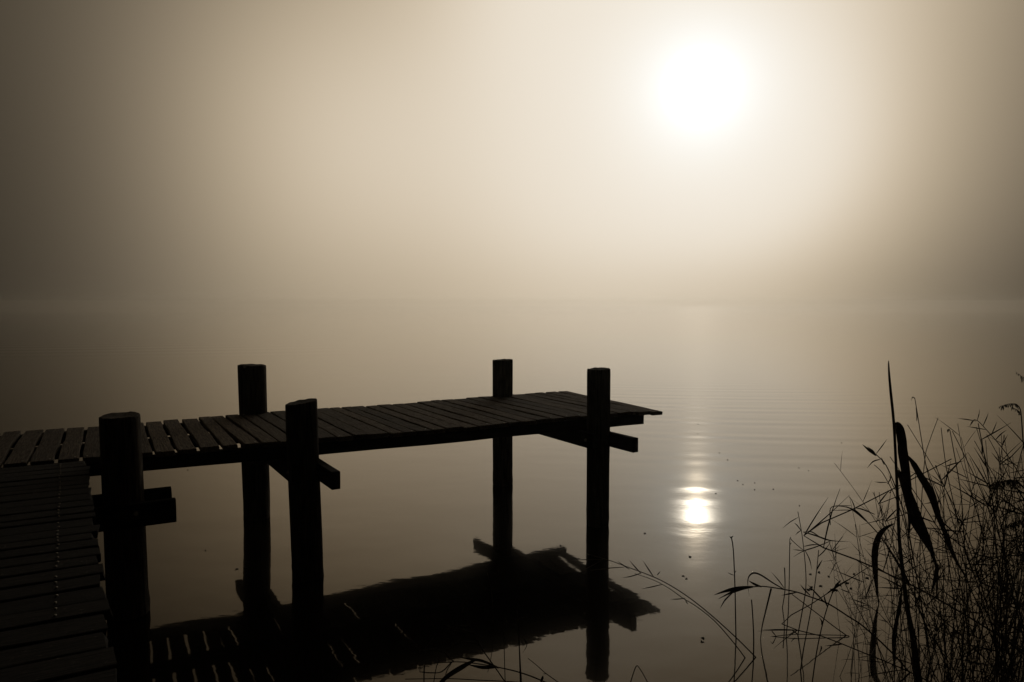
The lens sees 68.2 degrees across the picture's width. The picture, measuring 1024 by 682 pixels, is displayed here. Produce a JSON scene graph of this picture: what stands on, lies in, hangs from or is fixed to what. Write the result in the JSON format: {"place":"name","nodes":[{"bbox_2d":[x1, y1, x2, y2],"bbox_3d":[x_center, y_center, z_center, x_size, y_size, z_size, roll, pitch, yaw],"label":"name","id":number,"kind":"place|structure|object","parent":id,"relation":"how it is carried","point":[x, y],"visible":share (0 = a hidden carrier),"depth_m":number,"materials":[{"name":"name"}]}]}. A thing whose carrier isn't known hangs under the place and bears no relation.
{"place":"outdoors","nodes":[
{"label":"outdoors","id":0,"kind":"place"},
{"bbox_2d":[0,306,1023,681],"bbox_3d":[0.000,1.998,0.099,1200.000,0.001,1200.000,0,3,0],"label":"water","id":1,"kind":"structure","parent":0,"point":[424,542],"depth_m":8.28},
{"bbox_2d":[0,359,662,681],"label":"wooden jetty","id":2,"kind":"object","parent":1,"relation":"in","point":[59,607],"visible":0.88,"depth_m":5.35,"materials":[{"name":"brown wood"}]},
{"bbox_2d":[439,659,477,681],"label":"broad dead blade","id":3,"kind":"object","parent":1,"relation":"on","point":[457,669],"visible":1,"depth_m":3.88,"materials":[{"name":"black plant"}]},
{"bbox_2d":[426,607,505,681],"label":"foreground reed","id":4,"kind":"object","parent":1,"relation":"on","point":[455,628],"visible":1,"depth_m":3.84,"materials":[{"name":"black plant"}]},
{"bbox_2d":[405,676,543,681],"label":"foreground reed","id":5,"kind":"object","parent":1,"relation":"on","point":[542,678],"visible":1,"depth_m":3.87,"materials":[{"name":"black plant"}]},
{"bbox_2d":[425,656,544,681],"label":"foreground reed","id":6,"kind":"object","parent":1,"relation":"on","point":[489,666],"visible":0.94,"depth_m":3.90,"materials":[{"name":"black plant"}]},
{"bbox_2d":[517,617,526,681],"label":"foreground reed","id":7,"kind":"object","parent":1,"relation":"on","point":[519,649],"visible":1,"depth_m":3.85,"materials":[{"name":"black plant"}]},
{"bbox_2d":[581,554,755,657],"bbox_3d":[0.894,1.524,4.191,1.156,0.786,0.100,0,3,-8],"label":"bent reed","id":8,"kind":"object","parent":1,"relation":"on","point":[661,584],"visible":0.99,"depth_m":4.15,"materials":[{"name":"black plant"}]},
{"bbox_2d":[637,574,745,657],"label":"bent reed","id":9,"kind":"object","parent":1,"relation":"on","point":[705,613],"visible":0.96,"depth_m":4.21,"materials":[{"name":"black plant"}]},
{"bbox_2d":[727,536,736,640],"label":"upright reed","id":10,"kind":"object","parent":1,"relation":"on","point":[734,586],"visible":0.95,"depth_m":4.47,"materials":[{"name":"black plant"}]},
{"bbox_2d":[786,537,803,635],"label":"upright reed","id":11,"kind":"object","parent":1,"relation":"on","point":[789,579],"visible":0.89,"depth_m":4.54,"materials":[{"name":"black plant"}]},
{"bbox_2d":[715,572,908,670],"bbox_3d":[1.673,1.591,4.143,1.140,0.660,0.074,0,3,3],"label":"arching reed","id":12,"kind":"object","parent":1,"relation":"in","point":[732,590],"visible":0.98,"depth_m":4.13,"materials":[{"name":"black plant"}]},
{"bbox_2d":[800,545,828,670],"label":"upright reed","id":13,"kind":"object","parent":1,"relation":"on","point":[811,604],"visible":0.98,"depth_m":4.11,"materials":[{"name":"black plant"}]},
{"bbox_2d":[784,513,849,633],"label":"branched reed","id":14,"kind":"object","parent":1,"relation":"in","point":[815,534],"visible":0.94,"depth_m":4.55,"materials":[{"name":"black plant"}]},
{"bbox_2d":[812,580,840,681],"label":"upright reed","id":15,"kind":"object","parent":1,"relation":"on","point":[837,583],"visible":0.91,"depth_m":3.94,"materials":[{"name":"black plant"}]},
{"bbox_2d":[765,563,929,681],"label":"broken reed","id":16,"kind":"object","parent":1,"relation":"on","point":[832,589],"visible":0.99,"depth_m":3.87,"materials":[{"name":"black plant"}]},
{"bbox_2d":[828,519,888,681],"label":"tangled reed","id":17,"kind":"object","parent":1,"relation":"on","point":[867,600],"visible":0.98,"depth_m":3.33,"materials":[{"name":"black plant"}]},
{"bbox_2d":[829,530,908,681],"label":"tangled reed","id":18,"kind":"object","parent":1,"relation":"on","point":[860,607],"visible":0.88,"depth_m":3.56,"materials":[{"name":"black plant"}]},
{"bbox_2d":[849,544,889,679],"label":"tangled reed","id":19,"kind":"object","parent":1,"relation":"on","point":[863,604],"visible":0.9,"depth_m":3.81,"materials":[{"name":"black plant"}]},
{"bbox_2d":[836,500,902,645],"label":"tangled reed","id":20,"kind":"object","parent":1,"relation":"on","point":[865,562],"visible":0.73,"depth_m":4.42,"materials":[{"name":"black plant"}]},
{"bbox_2d":[837,589,901,681],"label":"tangled reed","id":21,"kind":"object","parent":1,"relation":"on","point":[874,648],"visible":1,"depth_m":3.34,"materials":[{"name":"black plant"}]},
{"bbox_2d":[871,523,893,604],"bbox_3d":[2.438,1.486,5.017,0.163,0.561,0.090,-2,3,-29],"label":"curved blade","id":22,"kind":"object","parent":1,"relation":"on","point":[875,546],"visible":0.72,"depth_m":5.00,"materials":[{"name":"black plant"}]},
{"bbox_2d":[864,492,902,681],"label":"tangled reed","id":23,"kind":"object","parent":1,"relation":"on","point":[889,579],"visible":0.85,"depth_m":3.86,"materials":[{"name":"black plant"}]},
{"bbox_2d":[829,496,938,660],"bbox_3d":[2.099,1.383,4.218,0.674,1.063,0.041,0,3,0],"label":"leaning reed","id":24,"kind":"object","parent":1,"relation":"on","point":[857,513],"visible":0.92,"depth_m":4.20,"materials":[{"name":"black plant"}]},
{"bbox_2d":[835,451,938,629],"bbox_3d":[2.406,1.315,4.763,0.311,1.336,0.148,-37,-11,20],"label":"tangled reed","id":25,"kind":"object","parent":1,"relation":"on","point":[882,531],"visible":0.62,"depth_m":4.81,"materials":[{"name":"black plant"}]},
{"bbox_2d":[863,514,916,681],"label":"tangled reed","id":26,"kind":"object","parent":1,"relation":"on","point":[899,602],"visible":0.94,"depth_m":3.35,"materials":[{"name":"black plant"}]},
{"bbox_2d":[844,589,939,679],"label":"broken reed","id":27,"kind":"object","parent":1,"relation":"on","point":[888,623],"visible":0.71,"depth_m":3.96,"materials":[{"name":"black plant"}]},
{"bbox_2d":[886,556,900,681],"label":"tangled reed","id":28,"kind":"object","parent":1,"relation":"on","point":[892,622],"visible":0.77,"depth_m":3.74,"materials":[{"name":"black plant"}]},
{"bbox_2d":[862,441,930,660],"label":"leafy reed","id":29,"kind":"object","parent":1,"relation":"on","point":[870,450],"visible":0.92,"depth_m":4.19,"materials":[{"name":"black plant"}]},
{"bbox_2d":[892,590,901,673],"bbox_3d":[2.041,1.549,4.017,0.027,0.528,0.106,1,3,13],"label":"hanging blade","id":30,"kind":"object","parent":1,"relation":"on","point":[894,628],"visible":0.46,"depth_m":4.03,"materials":[{"name":"black plant"}]},
{"bbox_2d":[875,465,920,655],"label":"leafy reed","id":31,"kind":"object","parent":1,"relation":"on","point":[907,538],"visible":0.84,"depth_m":4.27,"materials":[{"name":"black plant"}]},
{"bbox_2d":[883,507,913,674],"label":"tangled reed","id":32,"kind":"object","parent":1,"relation":"on","point":[899,596],"visible":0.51,"depth_m":4.04,"materials":[{"name":"black plant"}]},
{"bbox_2d":[879,493,938,681],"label":"tangled reed","id":33,"kind":"object","parent":1,"relation":"on","point":[897,580],"visible":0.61,"depth_m":3.77,"materials":[{"name":"black plant"}]},
{"bbox_2d":[803,459,1018,647],"bbox_3d":[2.614,1.247,4.190,1.811,0.812,0.308,33,4,1],"label":"broken reed","id":34,"kind":"object","parent":1,"relation":"on","point":[820,522],"visible":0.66,"depth_m":4.23,"materials":[{"name":"black plant"}]},
{"bbox_2d":[888,565,944,680],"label":"broken reed","id":35,"kind":"object","parent":1,"relation":"on","point":[921,623],"visible":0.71,"depth_m":3.71,"materials":[{"name":"black plant"}]},
{"bbox_2d":[892,510,942,681],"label":"tangled reed","id":36,"kind":"object","parent":1,"relation":"on","point":[923,599],"visible":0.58,"depth_m":3.94,"materials":[{"name":"black plant"}]},
{"bbox_2d":[888,361,964,681],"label":"bulrush","id":37,"kind":"object","parent":1,"relation":"on","point":[899,433],"visible":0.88,"depth_m":3.56,"materials":[{"name":"black plant"}]},
{"bbox_2d":[862,490,990,681],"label":"tangled reed","id":38,"kind":"object","parent":1,"relation":"on","point":[915,571],"visible":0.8,"depth_m":3.67,"materials":[{"name":"black plant"}]},
{"bbox_2d":[901,474,952,679],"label":"tangled reed","id":39,"kind":"object","parent":1,"relation":"on","point":[929,590],"visible":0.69,"depth_m":3.79,"materials":[{"name":"black plant"}]},
{"bbox_2d":[918,419,937,651],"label":"tall thin reed","id":40,"kind":"object","parent":1,"relation":"on","point":[920,539],"visible":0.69,"depth_m":4.14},
{"bbox_2d":[905,529,950,679],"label":"tangled reed","id":41,"kind":"object","parent":1,"relation":"on","point":[934,596],"visible":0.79,"depth_m":3.58,"materials":[{"name":"black plant"}]},
{"bbox_2d":[868,508,989,681],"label":"tangled reed","id":42,"kind":"object","parent":1,"relation":"on","point":[891,514],"visible":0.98,"depth_m":3.25,"materials":[{"name":"black plant"}]},
{"bbox_2d":[888,581,969,681],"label":"broken reed","id":43,"kind":"object","parent":1,"relation":"on","point":[909,595],"visible":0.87,"depth_m":3.55,"materials":[{"name":"black plant"}]},
{"bbox_2d":[914,551,952,681],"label":"tangled reed","id":44,"kind":"object","parent":1,"relation":"on","point":[926,622],"visible":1,"depth_m":3.25,"materials":[{"name":"black plant"}]},
{"bbox_2d":[911,397,961,660],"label":"tall thin reed","id":45,"kind":"object","parent":1,"relation":"on","point":[938,505],"visible":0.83,"depth_m":4.06,"materials":[{"name":"black plant"}]},
{"bbox_2d":[916,525,959,674],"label":"broken reed","id":46,"kind":"object","parent":1,"relation":"on","point":[942,598],"visible":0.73,"depth_m":3.69,"materials":[{"name":"black plant"}]},
{"bbox_2d":[915,494,965,680],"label":"tangled reed","id":47,"kind":"object","parent":1,"relation":"on","point":[946,591],"visible":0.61,"depth_m":3.81,"materials":[{"name":"black plant"}]},
{"bbox_2d":[923,488,958,680],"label":"tangled reed","id":48,"kind":"object","parent":1,"relation":"on","point":[941,597],"visible":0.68,"depth_m":3.77,"materials":[{"name":"black plant"}]},
{"bbox_2d":[930,552,954,681],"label":"tangled reed","id":49,"kind":"object","parent":1,"relation":"on","point":[941,618],"visible":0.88,"depth_m":3.34,"materials":[{"name":"black plant"}]},
{"bbox_2d":[917,468,972,681],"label":"tangled reed","id":50,"kind":"object","parent":1,"relation":"in","point":[957,570],"visible":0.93,"depth_m":3.45,"materials":[{"name":"black plant"}]},
{"bbox_2d":[922,563,967,674],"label":"tangled reed","id":51,"kind":"object","parent":1,"relation":"on","point":[946,631],"visible":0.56,"depth_m":3.69,"materials":[{"name":"black plant"}]},
{"bbox_2d":[936,473,955,660],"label":"tangled reed","id":52,"kind":"object","parent":1,"relation":"on","point":[942,537],"visible":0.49,"depth_m":4.07,"materials":[{"name":"black plant"}]},
{"bbox_2d":[901,505,991,678],"bbox_3d":[2.380,1.387,4.046,0.205,1.176,0.098,-25,2,2],"label":"tangled reed","id":53,"kind":"object","parent":1,"relation":"on","point":[958,599],"visible":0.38,"depth_m":4.04,"materials":[{"name":"black plant"}]},
{"bbox_2d":[924,594,984,681],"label":"broken reed","id":54,"kind":"object","parent":1,"relation":"on","point":[981,601],"visible":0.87,"depth_m":3.48,"materials":[{"name":"black plant"}]},
{"bbox_2d":[911,563,997,676],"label":"broken reed","id":55,"kind":"object","parent":1,"relation":"on","point":[939,577],"visible":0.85,"depth_m":3.49,"materials":[{"name":"black plant"}]},
{"bbox_2d":[922,492,989,681],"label":"tangled reed","id":56,"kind":"object","parent":1,"relation":"on","point":[950,658],"visible":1,"depth_m":3.24,"materials":[{"name":"black plant"}]},
{"bbox_2d":[890,457,1021,681],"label":"tangled reed","id":57,"kind":"object","parent":1,"relation":"in","point":[933,521],"visible":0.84,"depth_m":3.45,"materials":[{"name":"black plant"}]},
{"bbox_2d":[916,456,999,681],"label":"tangled reed","id":58,"kind":"object","parent":1,"relation":"in","point":[973,560],"visible":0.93,"depth_m":3.40,"materials":[{"name":"black plant"}]},
{"bbox_2d":[947,429,970,672],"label":"tall thin reed","id":59,"kind":"object","parent":1,"relation":"on","point":[948,430],"visible":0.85,"depth_m":4.06,"materials":[{"name":"black plant"}]},
{"bbox_2d":[908,426,1017,679],"bbox_3d":[2.420,1.199,3.920,0.289,1.659,0.139,-20,1,4],"label":"tangled reed","id":60,"kind":"object","parent":1,"relation":"in","point":[968,539],"visible":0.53,"depth_m":3.93,"materials":[{"name":"black plant"}]},
{"bbox_2d":[910,611,1015,681],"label":"broken reed","id":61,"kind":"object","parent":1,"relation":"on","point":[946,639],"visible":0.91,"depth_m":3.46,"materials":[{"name":"black plant"}]},
{"bbox_2d":[935,481,994,681],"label":"tangled reed","id":62,"kind":"object","parent":1,"relation":"on","point":[965,579],"visible":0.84,"depth_m":3.47,"materials":[{"name":"black plant"}]},
{"bbox_2d":[928,475,1004,675],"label":"broken reed","id":63,"kind":"object","parent":1,"relation":"on","point":[959,583],"visible":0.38,"depth_m":3.96,"materials":[{"name":"black plant"}]},
{"bbox_2d":[934,466,1003,681],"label":"tangled reed","id":64,"kind":"object","parent":1,"relation":"on","point":[956,533],"visible":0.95,"depth_m":3.35,"materials":[{"name":"black plant"}]},
{"bbox_2d":[951,519,987,681],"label":"tangled reed","id":65,"kind":"object","parent":1,"relation":"on","point":[959,588],"visible":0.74,"depth_m":3.55,"materials":[{"name":"black plant"}]},
{"bbox_2d":[951,526,992,681],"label":"tangled reed","id":66,"kind":"object","parent":1,"relation":"on","point":[974,610],"visible":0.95,"depth_m":3.39,"materials":[{"name":"black plant"}]},
{"bbox_2d":[945,479,1001,680],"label":"tangled reed","id":67,"kind":"object","parent":1,"relation":"on","point":[977,568],"visible":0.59,"depth_m":3.95,"materials":[{"name":"black plant"}]},
{"bbox_2d":[959,432,995,625],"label":"tangled reed","id":68,"kind":"object","parent":1,"relation":"on","point":[978,512],"visible":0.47,"depth_m":4.63,"materials":[{"name":"black plant"}]},
{"bbox_2d":[941,428,1013,681],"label":"tangled reed","id":69,"kind":"object","parent":1,"relation":"in","point":[976,556],"visible":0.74,"depth_m":3.58,"materials":[{"name":"black plant"}]},
{"bbox_2d":[936,419,1021,615],"bbox_3d":[2.839,1.198,4.538,0.366,1.572,0.174,-14,-2,22],"label":"tangled reed","id":70,"kind":"object","parent":1,"relation":"on","point":[972,495],"visible":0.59,"depth_m":4.53,"materials":[{"name":"black plant"}]},
{"bbox_2d":[956,448,1005,638],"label":"tangled reed","id":71,"kind":"object","parent":1,"relation":"on","point":[980,527],"visible":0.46,"depth_m":4.44,"materials":[{"name":"black plant"}]},
{"bbox_2d":[954,490,1009,681],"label":"tangled reed","id":72,"kind":"object","parent":1,"relation":"on","point":[1001,592],"visible":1,"depth_m":3.19,"materials":[{"name":"black plant"}]},
{"bbox_2d":[947,620,1023,681],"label":"broken reed","id":73,"kind":"object","parent":1,"relation":"on","point":[974,641],"visible":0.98,"depth_m":3.28,"materials":[{"name":"black plant"}]},
{"bbox_2d":[948,431,1023,670],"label":"tangled reed","id":74,"kind":"object","parent":1,"relation":"in","point":[986,505],"visible":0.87,"depth_m":3.44,"materials":[{"name":"black plant"}]},
{"bbox_2d":[957,423,1017,649],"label":"tangled reed","id":75,"kind":"object","parent":1,"relation":"on","point":[996,501],"visible":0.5,"depth_m":4.06,"materials":[{"name":"black plant"}]},
{"bbox_2d":[953,469,1022,679],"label":"tangled reed","id":76,"kind":"object","parent":1,"relation":"on","point":[971,570],"visible":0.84,"depth_m":3.47,"materials":[{"name":"black plant"}]},
{"bbox_2d":[954,542,1022,681],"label":"tangled reed","id":77,"kind":"object","parent":1,"relation":"on","point":[984,608],"visible":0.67,"depth_m":3.55,"materials":[{"name":"black plant"}]},
{"bbox_2d":[969,436,1009,628],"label":"tangled reed","id":78,"kind":"object","parent":1,"relation":"on","point":[993,538],"visible":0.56,"depth_m":4.14,"materials":[{"name":"black plant"}]},
{"bbox_2d":[958,410,1022,480],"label":"leafy reed","id":79,"kind":"object","parent":1,"relation":"on","point":[991,435],"visible":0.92,"depth_m":4.17,"materials":[{"name":"black plant"}]},
{"bbox_2d":[973,576,1007,681],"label":"tangled reed","id":80,"kind":"object","parent":1,"relation":"on","point":[994,630],"visible":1,"depth_m":3.23,"materials":[{"name":"black plant"}]},
{"bbox_2d":[959,546,1023,624],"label":"broken reed","id":81,"kind":"object","parent":1,"relation":"on","point":[997,582],"visible":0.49,"depth_m":3.87,"materials":[{"name":"black plant"}]},
{"bbox_2d":[975,501,1008,678],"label":"tangled reed","id":82,"kind":"object","parent":1,"relation":"on","point":[984,594],"visible":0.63,"depth_m":3.65,"materials":[{"name":"black plant"}]},
{"bbox_2d":[971,490,1012,680],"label":"tangled reed","id":83,"kind":"object","parent":1,"relation":"on","point":[989,587],"visible":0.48,"depth_m":3.73,"materials":[{"name":"black plant"}]},
{"bbox_2d":[965,524,1023,681],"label":"tangled reed","id":84,"kind":"object","parent":1,"relation":"on","point":[971,663],"visible":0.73,"depth_m":3.39,"materials":[{"name":"black plant"}]},
{"bbox_2d":[967,440,1023,681],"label":"tangled reed","id":85,"kind":"object","parent":1,"relation":"in","point":[1003,551],"visible":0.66,"depth_m":3.69,"materials":[{"name":"black plant"}]},
{"bbox_2d":[978,440,1012,652],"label":"tangled reed","id":86,"kind":"object","parent":1,"relation":"on","point":[991,513],"visible":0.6,"depth_m":4.03,"materials":[{"name":"black plant"}]},
{"bbox_2d":[968,423,1023,641],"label":"tangled reed","id":87,"kind":"object","parent":1,"relation":"in","point":[989,486],"visible":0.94,"depth_m":3.20,"materials":[{"name":"black plant"}]},
{"bbox_2d":[988,531,1009,681],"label":"tangled reed","id":88,"kind":"object","parent":1,"relation":"on","point":[1005,607],"visible":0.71,"depth_m":3.35,"materials":[{"name":"black plant"}]},
{"bbox_2d":[974,441,1023,531],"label":"tangled reed","id":89,"kind":"object","parent":1,"relation":"on","point":[981,451],"visible":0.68,"depth_m":3.87,"materials":[{"name":"black plant"}]},
{"bbox_2d":[977,543,1023,681],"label":"tangled reed","id":90,"kind":"object","parent":1,"relation":"on","point":[1005,635],"visible":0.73,"depth_m":3.45,"materials":[{"name":"black plant"}]},
{"bbox_2d":[978,415,1023,632],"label":"tangled reed","id":91,"kind":"object","parent":1,"relation":"on","point":[1002,536],"visible":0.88,"depth_m":3.29,"materials":[{"name":"black plant"}]},
{"bbox_2d":[979,518,1023,681],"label":"tangled reed","id":92,"kind":"object","parent":1,"relation":"on","point":[1006,605],"visible":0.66,"depth_m":3.65,"materials":[{"name":"black plant"}]},
{"bbox_2d":[987,434,1020,602],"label":"tangled reed","id":93,"kind":"object","parent":1,"relation":"on","point":[1005,511],"visible":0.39,"depth_m":4.28,"materials":[{"name":"black plant"}]},
{"bbox_2d":[988,435,1023,592],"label":"tangled reed","id":94,"kind":"object","parent":1,"relation":"on","point":[1011,489],"visible":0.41,"depth_m":4.52,"materials":[{"name":"black plant"}]},
{"bbox_2d":[990,479,1022,491],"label":"plumed reed","id":95,"kind":"object","parent":1,"relation":"on","point":[1010,482],"visible":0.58,"depth_m":4.12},
{"bbox_2d":[991,463,1021,556],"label":"tangled reed","id":96,"kind":"object","parent":1,"relation":"in","point":[999,506],"visible":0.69,"depth_m":3.77,"materials":[{"name":"black plant"}]},
{"bbox_2d":[992,455,1023,663],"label":"tangled reed","id":97,"kind":"object","parent":1,"relation":"on","point":[1005,532],"visible":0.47,"depth_m":4.14,"materials":[{"name":"black plant"}]},
{"bbox_2d":[995,443,1023,681],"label":"tangled reed","id":98,"kind":"object","parent":1,"relation":"in","point":[1003,539],"visible":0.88,"depth_m":3.26,"materials":[{"name":"black plant"}]},
{"bbox_2d":[996,457,1023,680],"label":"tangled reed","id":99,"kind":"object","parent":1,"relation":"on","point":[1015,536],"visible":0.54,"depth_m":3.89,"materials":[{"name":"black plant"}]},
{"bbox_2d":[999,403,1023,449],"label":"plumed reed","id":100,"kind":"object","parent":1,"relation":"on","point":[1016,406],"visible":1,"depth_m":4.14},
{"bbox_2d":[1001,483,1023,678],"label":"tangled reed","id":101,"kind":"object","parent":1,"relation":"on","point":[1013,566],"visible":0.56,"depth_m":3.69,"materials":[{"name":"black plant"}]},
{"bbox_2d":[1003,480,1023,681],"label":"tangled reed","id":102,"kind":"object","parent":1,"relation":"in","point":[1017,627],"visible":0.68,"depth_m":3.46,"materials":[{"name":"black plant"}]},
{"bbox_2d":[1007,499,1022,681],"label":"broken reed","id":103,"kind":"object","parent":1,"relation":"on","point":[1013,641],"visible":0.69,"depth_m":3.46,"materials":[{"name":"black plant"}]},
{"bbox_2d":[0,0,1023,305],"label":"sky","id":104,"kind":"structure","parent":0,"point":[153,152],"materials":[{"name":"beige"}]},
{"bbox_2d":[876,559,1023,681],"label":"broken reed","id":105,"kind":"object","parent":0,"point":[983,583],"visible":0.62,"depth_m":3.75,"materials":[{"name":"black plant"}]},
{"bbox_2d":[938,544,1022,658],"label":"broken reed","id":106,"kind":"object","parent":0,"point":[982,595],"visible":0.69,"depth_m":3.56,"materials":[{"name":"black plant"}]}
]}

